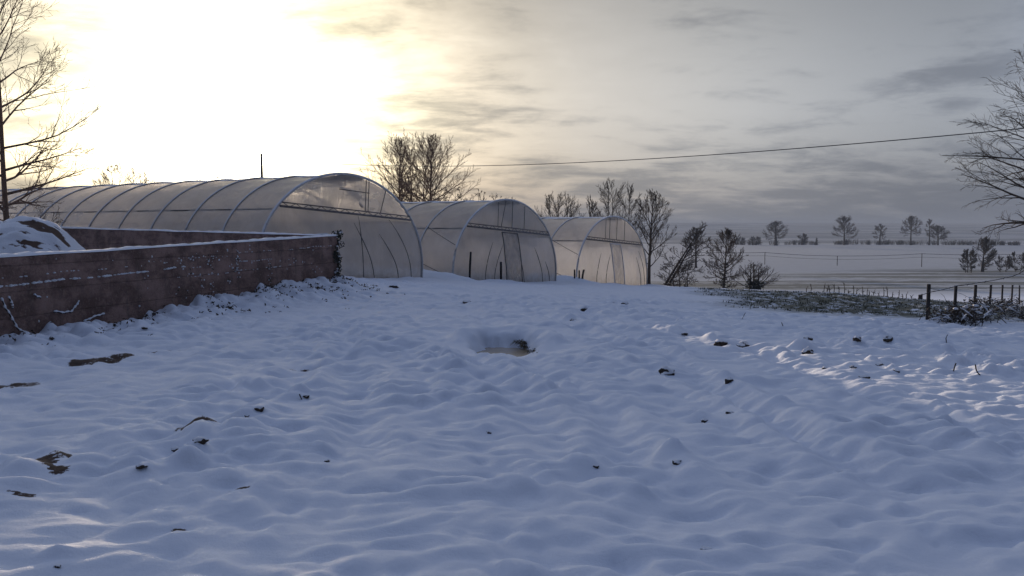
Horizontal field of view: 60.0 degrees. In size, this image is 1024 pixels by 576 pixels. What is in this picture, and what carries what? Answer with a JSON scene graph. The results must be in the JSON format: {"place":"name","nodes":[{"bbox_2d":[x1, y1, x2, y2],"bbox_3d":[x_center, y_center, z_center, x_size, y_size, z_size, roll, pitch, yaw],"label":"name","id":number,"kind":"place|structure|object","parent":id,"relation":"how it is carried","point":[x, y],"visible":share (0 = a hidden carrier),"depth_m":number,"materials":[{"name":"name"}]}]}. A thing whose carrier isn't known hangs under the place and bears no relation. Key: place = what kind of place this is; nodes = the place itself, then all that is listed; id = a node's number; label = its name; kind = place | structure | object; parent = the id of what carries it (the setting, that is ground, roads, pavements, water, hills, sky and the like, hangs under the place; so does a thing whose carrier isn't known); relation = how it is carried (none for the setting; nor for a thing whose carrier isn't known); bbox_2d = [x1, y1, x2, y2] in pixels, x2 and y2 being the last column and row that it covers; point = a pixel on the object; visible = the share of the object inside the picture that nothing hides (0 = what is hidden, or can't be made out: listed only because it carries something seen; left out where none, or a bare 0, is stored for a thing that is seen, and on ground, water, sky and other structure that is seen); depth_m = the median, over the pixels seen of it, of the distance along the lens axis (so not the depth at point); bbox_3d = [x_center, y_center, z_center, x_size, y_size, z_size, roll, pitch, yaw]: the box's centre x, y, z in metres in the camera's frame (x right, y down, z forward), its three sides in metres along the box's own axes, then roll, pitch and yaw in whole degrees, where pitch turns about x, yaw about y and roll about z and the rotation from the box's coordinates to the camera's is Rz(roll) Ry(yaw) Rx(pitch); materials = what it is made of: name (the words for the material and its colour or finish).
{"place":"outdoors","nodes":[
{"label":"outdoors","id":0,"kind":"place"},
{"bbox_2d":[0,222,1023,575],"bbox_3d":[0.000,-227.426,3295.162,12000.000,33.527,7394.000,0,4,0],"label":"ground","id":1,"kind":"structure","parent":0,"point":[796,462],"depth_m":7.12,"materials":[{"name":"white snow"}]},
{"bbox_2d":[0,216,85,253],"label":"dung heap","id":2,"kind":"object","parent":1,"relation":"on","point":[18,234],"visible":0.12,"depth_m":19.05,"materials":[{"name":"white snow"}]},
{"bbox_2d":[0,0,113,224],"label":"bare tree","id":3,"kind":"object","parent":1,"relation":"on","point":[5,204],"visible":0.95,"depth_m":30.76,"materials":[{"name":"brown plant"}]},
{"bbox_2d":[92,158,159,185],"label":"bare tree","id":4,"kind":"object","parent":1,"relation":"on","point":[129,178],"visible":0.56,"depth_m":90.85,"materials":[{"name":"brown plant"}]},
{"bbox_2d":[136,463,147,468],"bbox_3d":[-2.303,1.110,5.519,0.065,0.039,0.064,2,5,30],"label":"earth clod","id":5,"kind":"object","parent":1,"relation":"on","point":[141,465],"visible":1,"depth_m":5.50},
{"bbox_2d":[0,234,337,335],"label":"bunker wall","id":6,"kind":"structure","parent":1,"relation":"on","point":[120,283],"depth_m":15.62,"materials":[{"name":"concrete"}]},
{"bbox_2d":[8,296,13,308],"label":"snowy bramble","id":7,"kind":"object","parent":6,"relation":"attached to","point":[11,301],"visible":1,"depth_m":12.81,"materials":[{"name":"white snow"}]},
{"bbox_2d":[0,297,23,332],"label":"snowy bramble","id":8,"kind":"object","parent":6,"relation":"attached to","point":[10,315],"visible":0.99,"depth_m":12.82,"materials":[{"name":"white snow"}]},
{"bbox_2d":[53,300,78,313],"bbox_3d":[-6.975,0.306,13.898,0.040,0.190,0.551,1,4,14],"label":"snowy bramble","id":9,"kind":"object","parent":6,"relation":"attached to","point":[66,311],"visible":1,"depth_m":13.90,"materials":[{"name":"white snow"}]},
{"bbox_2d":[83,312,104,321],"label":"snowy bramble","id":10,"kind":"object","parent":6,"relation":"attached to","point":[94,316],"visible":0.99,"depth_m":14.48,"materials":[{"name":"white snow"}]},
{"bbox_2d":[176,249,230,298],"bbox_3d":[-6.091,-0.295,17.507,0.122,0.917,1.912,1,4,14],"label":"ivy","id":11,"kind":"object","parent":6,"relation":"attached to","point":[202,275],"visible":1,"depth_m":17.62,"materials":[{"name":"green plant"}]},
{"bbox_2d":[232,251,240,277],"bbox_3d":[-5.809,-0.493,18.636,0.120,0.636,0.418,1,4,11],"label":"ivy","id":12,"kind":"object","parent":6,"relation":"attached to","point":[237,258],"visible":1,"depth_m":18.65,"materials":[{"name":"green plant"}]},
{"bbox_2d":[331,230,344,275],"bbox_3d":[-4.622,-0.687,23.403,0.382,1.720,0.605,0,4,0],"label":"ivy","id":13,"kind":"object","parent":6,"relation":"attached to","point":[336,256],"visible":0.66,"depth_m":23.36,"materials":[{"name":"green plant"}]},
{"bbox_2d":[171,446,179,451],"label":"earth clod","id":14,"kind":"object","parent":1,"relation":"on","point":[174,449],"visible":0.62,"depth_m":6.16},
{"bbox_2d":[60,226,327,249],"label":"bunker wall","id":15,"kind":"structure","parent":1,"relation":"on","point":[88,238],"depth_m":27.78,"materials":[{"name":"concrete"}]},
{"bbox_2d":[192,437,208,444],"bbox_3d":[-2.116,1.038,6.028,0.118,0.055,0.096,0,4,0],"label":"earth clod","id":16,"kind":"object","parent":1,"relation":"on","point":[202,440],"visible":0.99,"depth_m":6.00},
{"bbox_2d":[0,275,405,344],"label":"leaf litter","id":17,"kind":"object","parent":1,"relation":"on","point":[228,307],"visible":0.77,"depth_m":18.81,"materials":[{"name":"brown plant"}]},
{"bbox_2d":[194,173,225,180],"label":"bare tree","id":18,"kind":"object","parent":1,"relation":"on","point":[211,177],"visible":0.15,"depth_m":95.08,"materials":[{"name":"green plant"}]},
{"bbox_2d":[0,173,422,277],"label":"polytunnel","id":19,"kind":"structure","parent":1,"relation":"on","point":[372,221],"depth_m":31.64,"materials":[{"name":"white plastic"}]},
{"bbox_2d":[254,406,263,411],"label":"earth clod","id":20,"kind":"object","parent":1,"relation":"on","point":[259,408],"visible":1,"depth_m":7.28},
{"bbox_2d":[260,154,263,176],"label":"utility pole","id":21,"kind":"object","parent":1,"relation":"on","point":[261,164],"visible":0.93,"depth_m":73.40,"materials":[{"name":"brown wood"}]},
{"bbox_2d":[267,128,1023,166],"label":"overhead cable","id":22,"kind":"object","parent":21,"relation":"attached to","point":[712,154],"visible":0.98,"depth_m":35.46,"materials":[{"name":"metal"}]},
{"bbox_2d":[359,130,438,201],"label":"bare tree","id":23,"kind":"object","parent":1,"relation":"on","point":[399,172],"visible":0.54,"depth_m":65.35,"materials":[{"name":"brown plant"}]},
{"bbox_2d":[388,143,439,201],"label":"bare tree","id":24,"kind":"object","parent":1,"relation":"on","point":[411,177],"visible":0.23,"depth_m":66.94,"materials":[{"name":"brown plant"}]},
{"bbox_2d":[380,129,480,201],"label":"bare tree","id":25,"kind":"object","parent":1,"relation":"on","point":[430,147],"visible":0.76,"depth_m":65.10,"materials":[{"name":"brown plant"}]},
{"bbox_2d":[433,186,473,200],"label":"thicket","id":26,"kind":"object","parent":1,"relation":"on","point":[458,197],"visible":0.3,"depth_m":61.66,"materials":[{"name":"brown plant"}]},
{"bbox_2d":[469,252,471,277],"bbox_3d":[-1.687,-0.774,35.635,0.146,1.367,0.086,0,4,0],"label":"stake","id":27,"kind":"object","parent":1,"relation":"on","point":[470,256],"visible":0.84,"depth_m":35.59,"materials":[{"name":"brown wood"}]},
{"bbox_2d":[457,189,496,200],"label":"thicket","id":28,"kind":"object","parent":1,"relation":"on","point":[477,195],"visible":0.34,"depth_m":62.17,"materials":[{"name":"brown plant"}]},
{"bbox_2d":[401,199,556,281],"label":"polytunnel","id":29,"kind":"structure","parent":1,"relation":"on","point":[513,236],"depth_m":38.29,"materials":[{"name":"white plastic"}]},
{"bbox_2d":[501,232,522,281],"bbox_3d":[0.013,-1.342,39.019,0.421,2.208,1.249,3,1,34],"label":"door","id":30,"kind":"structure","parent":29,"relation":"in","point":[512,252],"depth_m":38.96,"materials":[{"name":"white plastic"}]},
{"bbox_2d":[500,262,501,278],"bbox_3d":[-0.464,-0.579,37.353,0.098,1.059,0.095,0,4,0],"label":"stake","id":31,"kind":"object","parent":1,"relation":"on","point":[500,270],"visible":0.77,"depth_m":37.30,"materials":[{"name":"brown wood"}]},
{"bbox_2d":[476,347,529,356],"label":"puddle","id":32,"kind":"object","parent":1,"relation":"on","point":[518,352],"visible":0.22,"depth_m":13.48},
{"bbox_2d":[510,339,526,346],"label":"grass tuft","id":33,"kind":"object","parent":1,"relation":"on","point":[522,343],"visible":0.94,"depth_m":13.76,"materials":[{"name":"brown plant"}]},
{"bbox_2d":[525,348,537,353],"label":"grass tuft","id":34,"kind":"object","parent":1,"relation":"on","point":[529,351],"visible":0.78,"depth_m":12.83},
{"bbox_2d":[534,191,585,216],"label":"bare tree","id":35,"kind":"object","parent":1,"relation":"on","point":[547,205],"visible":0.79,"depth_m":63.69,"materials":[{"name":"brown plant"}]},
{"bbox_2d":[578,196,602,216],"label":"bare tree","id":36,"kind":"object","parent":1,"relation":"on","point":[590,210],"visible":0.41,"depth_m":63.59,"materials":[{"name":"brown plant"}]},
{"bbox_2d":[540,216,647,284],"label":"polytunnel","id":37,"kind":"structure","parent":1,"relation":"on","point":[608,249],"depth_m":46.47,"materials":[{"name":"white plastic"}]},
{"bbox_2d":[610,243,624,283],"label":"door","id":38,"kind":"structure","parent":37,"relation":"in","point":[617,260],"depth_m":47.19,"materials":[{"name":"white plastic"}]},
{"bbox_2d":[592,177,636,225],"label":"bare tree","id":39,"kind":"object","parent":1,"relation":"on","point":[608,202],"visible":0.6,"depth_m":65.70,"materials":[{"name":"brown plant"}]},
{"bbox_2d":[613,185,646,238],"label":"bare tree","id":40,"kind":"object","parent":1,"relation":"on","point":[628,198],"visible":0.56,"depth_m":62.70,"materials":[{"name":"brown plant"}]},
{"bbox_2d":[628,189,676,283],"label":"bare tree","id":41,"kind":"object","parent":1,"relation":"on","point":[656,210],"visible":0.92,"depth_m":51.88,"materials":[{"name":"brown plant"}]},
{"bbox_2d":[659,366,674,375],"bbox_3d":[1.788,0.984,10.250,0.182,0.162,0.198,0,4,0],"label":"earth clod","id":42,"kind":"object","parent":1,"relation":"on","point":[665,370],"visible":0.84,"depth_m":10.19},
{"bbox_2d":[672,459,681,464],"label":"earth clod","id":43,"kind":"object","parent":1,"relation":"on","point":[676,461],"visible":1,"depth_m":6.01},
{"bbox_2d":[654,220,706,285],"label":"leaning tree","id":44,"kind":"object","parent":1,"relation":"on","point":[689,249],"visible":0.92,"depth_m":55.01,"materials":[{"name":"brown plant"}]},
{"bbox_2d":[660,257,705,286],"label":"bush","id":45,"kind":"object","parent":1,"relation":"on","point":[673,281],"visible":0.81,"depth_m":54.05,"materials":[{"name":"brown plant"}]},
{"bbox_2d":[682,227,710,267],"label":"bare tree","id":46,"kind":"object","parent":1,"relation":"on","point":[700,239],"visible":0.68,"depth_m":127.86,"materials":[{"name":"brown plant"}]},
{"bbox_2d":[700,546,711,549],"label":"earth clod","id":47,"kind":"object","parent":1,"relation":"on","point":[705,548],"visible":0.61,"depth_m":4.44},
{"bbox_2d":[714,340,727,345],"bbox_3d":[3.118,0.840,13.217,0.229,0.139,0.181,0,4,0],"label":"earth clod","id":48,"kind":"object","parent":1,"relation":"on","point":[719,343],"visible":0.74,"depth_m":13.15,"materials":[{"name":"brown soil"}]},
{"bbox_2d":[698,227,748,288],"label":"ivied tree","id":49,"kind":"object","parent":1,"relation":"on","point":[727,252],"visible":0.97,"depth_m":56.92,"materials":[{"name":"plant"}]},
{"bbox_2d":[725,377,733,383],"bbox_3d":[2.312,1.000,9.439,0.102,0.110,0.100,0,4,0],"label":"earth clod","id":50,"kind":"object","parent":1,"relation":"on","point":[728,380],"visible":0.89,"depth_m":9.41,"materials":[{"name":"brown soil"}]},
{"bbox_2d":[737,341,749,347],"bbox_3d":[3.563,0.897,13.679,0.213,0.174,0.175,-3,5,-38],"label":"earth clod","id":51,"kind":"object","parent":1,"relation":"on","point":[742,344],"visible":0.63,"depth_m":13.63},
{"bbox_2d":[729,260,781,289],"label":"tuft bush","id":52,"kind":"object","parent":1,"relation":"on","point":[755,284],"visible":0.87,"depth_m":53.03,"materials":[{"name":"brown plant"}]},
{"bbox_2d":[748,236,762,244],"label":"field tree","id":53,"kind":"object","parent":1,"relation":"on","point":[754,239],"visible":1,"depth_m":281.49,"materials":[{"name":"brown plant"}]},
{"bbox_2d":[763,221,788,244],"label":"tree","id":54,"kind":"object","parent":1,"relation":"on","point":[775,231],"visible":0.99,"depth_m":275.27,"materials":[{"name":"brown plant"}]},
{"bbox_2d":[797,234,808,244],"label":"tree","id":55,"kind":"object","parent":1,"relation":"on","point":[803,238],"visible":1,"depth_m":283.44,"materials":[{"name":"brown plant"}]},
{"bbox_2d":[802,346,813,353],"bbox_3d":[4.260,0.941,12.752,0.175,0.203,0.151,2,5,29],"label":"earth clod","id":56,"kind":"object","parent":1,"relation":"on","point":[808,350],"visible":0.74,"depth_m":12.71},
{"bbox_2d":[832,215,859,244],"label":"tree","id":57,"kind":"object","parent":1,"relation":"on","point":[845,224],"visible":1,"depth_m":277.25,"materials":[{"name":"brown plant"}]},
{"bbox_2d":[682,252,1016,266],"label":"field fence","id":58,"kind":"object","parent":1,"relation":"on","point":[837,256],"visible":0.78,"depth_m":132.22,"materials":[{"name":"metal"}]},
{"bbox_2d":[853,336,860,341],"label":"earth clod","id":59,"kind":"object","parent":1,"relation":"on","point":[857,338],"visible":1,"depth_m":13.90,"materials":[{"name":"black soil"}]},
{"bbox_2d":[859,375,870,378],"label":"earth clod","id":60,"kind":"object","parent":1,"relation":"on","point":[865,376],"visible":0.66,"depth_m":10.45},
{"bbox_2d":[735,238,1020,244],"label":"hedge","id":61,"kind":"object","parent":1,"relation":"on","point":[898,242],"visible":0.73,"depth_m":285.23,"materials":[{"name":"brown plant"}]},
{"bbox_2d":[872,223,886,244],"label":"tree","id":62,"kind":"object","parent":1,"relation":"on","point":[880,232],"visible":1,"depth_m":279.47,"materials":[{"name":"brown plant"}]},
{"bbox_2d":[883,335,892,341],"bbox_3d":[6.216,0.859,14.671,0.192,0.167,0.153,0,4,0],"label":"earth clod","id":63,"kind":"object","parent":1,"relation":"on","point":[887,338],"visible":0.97,"depth_m":14.62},
{"bbox_2d":[899,215,922,244],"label":"tree","id":64,"kind":"object","parent":1,"relation":"on","point":[911,222],"visible":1,"depth_m":277.21,"materials":[{"name":"brown plant"}]},
{"bbox_2d":[924,219,933,244],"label":"tree","id":65,"kind":"object","parent":1,"relation":"on","point":[929,221],"visible":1,"depth_m":279.38,"materials":[{"name":"brown plant"}]},
{"bbox_2d":[925,225,950,244],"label":"tree","id":66,"kind":"object","parent":1,"relation":"on","point":[936,228],"visible":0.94,"depth_m":281.39,"materials":[{"name":"brown plant"}]},
{"bbox_2d":[919,301,980,323],"bbox_3d":[11.393,0.632,22.820,1.619,0.662,1.283,0,4,0],"label":"bramble","id":67,"kind":"object","parent":1,"relation":"on","point":[940,317],"visible":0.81,"depth_m":22.85,"materials":[{"name":"brown plant"}]},
{"bbox_2d":[932,304,998,325],"bbox_3d":[11.742,0.690,22.675,1.923,0.585,1.729,0,4,0],"label":"bramble","id":68,"kind":"object","parent":1,"relation":"on","point":[967,315],"visible":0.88,"depth_m":22.55,"materials":[{"name":"brown plant"}]},
{"bbox_2d":[959,248,976,272],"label":"field tree","id":69,"kind":"object","parent":1,"relation":"on","point":[967,255],"visible":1,"depth_m":115.94,"materials":[{"name":"brown plant"}]},
{"bbox_2d":[920,270,1023,319],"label":"wire fence","id":70,"kind":"object","parent":1,"relation":"on","point":[929,291],"visible":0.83,"depth_m":28.36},
{"bbox_2d":[944,292,1017,323],"bbox_3d":[12.394,0.534,23.635,1.706,0.788,1.796,4,5,43],"label":"bramble","id":71,"kind":"object","parent":1,"relation":"on","point":[984,306],"visible":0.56,"depth_m":23.56,"materials":[{"name":"brown plant"}]},
{"bbox_2d":[942,44,1023,240],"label":"drooping tree","id":72,"kind":"object","parent":1,"relation":"on","point":[991,157],"visible":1,"depth_m":27.65,"materials":[{"name":"plant"}]},
{"bbox_2d":[970,236,997,271],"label":"tree","id":73,"kind":"object","parent":1,"relation":"on","point":[986,249],"visible":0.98,"depth_m":117.86,"materials":[{"name":"brown plant"}]},
{"bbox_2d":[973,294,1014,312],"bbox_3d":[17.302,0.600,31.674,1.780,0.771,1.712,0,4,0],"label":"bramble","id":74,"kind":"object","parent":1,"relation":"on","point":[1000,304],"visible":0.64,"depth_m":31.64,"materials":[{"name":"brown plant"}]},
{"bbox_2d":[994,255,1010,271],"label":"field tree","id":75,"kind":"object","parent":1,"relation":"on","point":[1007,261],"visible":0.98,"depth_m":117.84,"materials":[{"name":"brown plant"}]},
{"bbox_2d":[989,296,1022,310],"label":"bramble","id":76,"kind":"object","parent":1,"relation":"on","point":[1012,304],"visible":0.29,"depth_m":34.81,"materials":[{"name":"brown plant"}]},
{"bbox_2d":[994,295,1023,319],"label":"bramble","id":77,"kind":"object","parent":1,"relation":"on","point":[1021,314],"visible":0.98,"depth_m":27.23,"materials":[{"name":"brown plant"}]},
{"bbox_2d":[1009,251,1023,270],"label":"field tree","id":78,"kind":"object","parent":1,"relation":"on","point":[1011,263],"visible":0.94,"depth_m":119.09,"materials":[{"name":"brown plant"}]},
{"bbox_2d":[0,0,1023,222],"label":"sky","id":79,"kind":"structure","parent":0,"point":[199,88],"materials":[{"name":"grey"}]},
{"bbox_2d":[695,287,1022,321],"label":"verge grass","id":80,"kind":"structure","parent":0,"point":[825,302],"depth_m":33.64,"materials":[{"name":"plant"}]}
]}

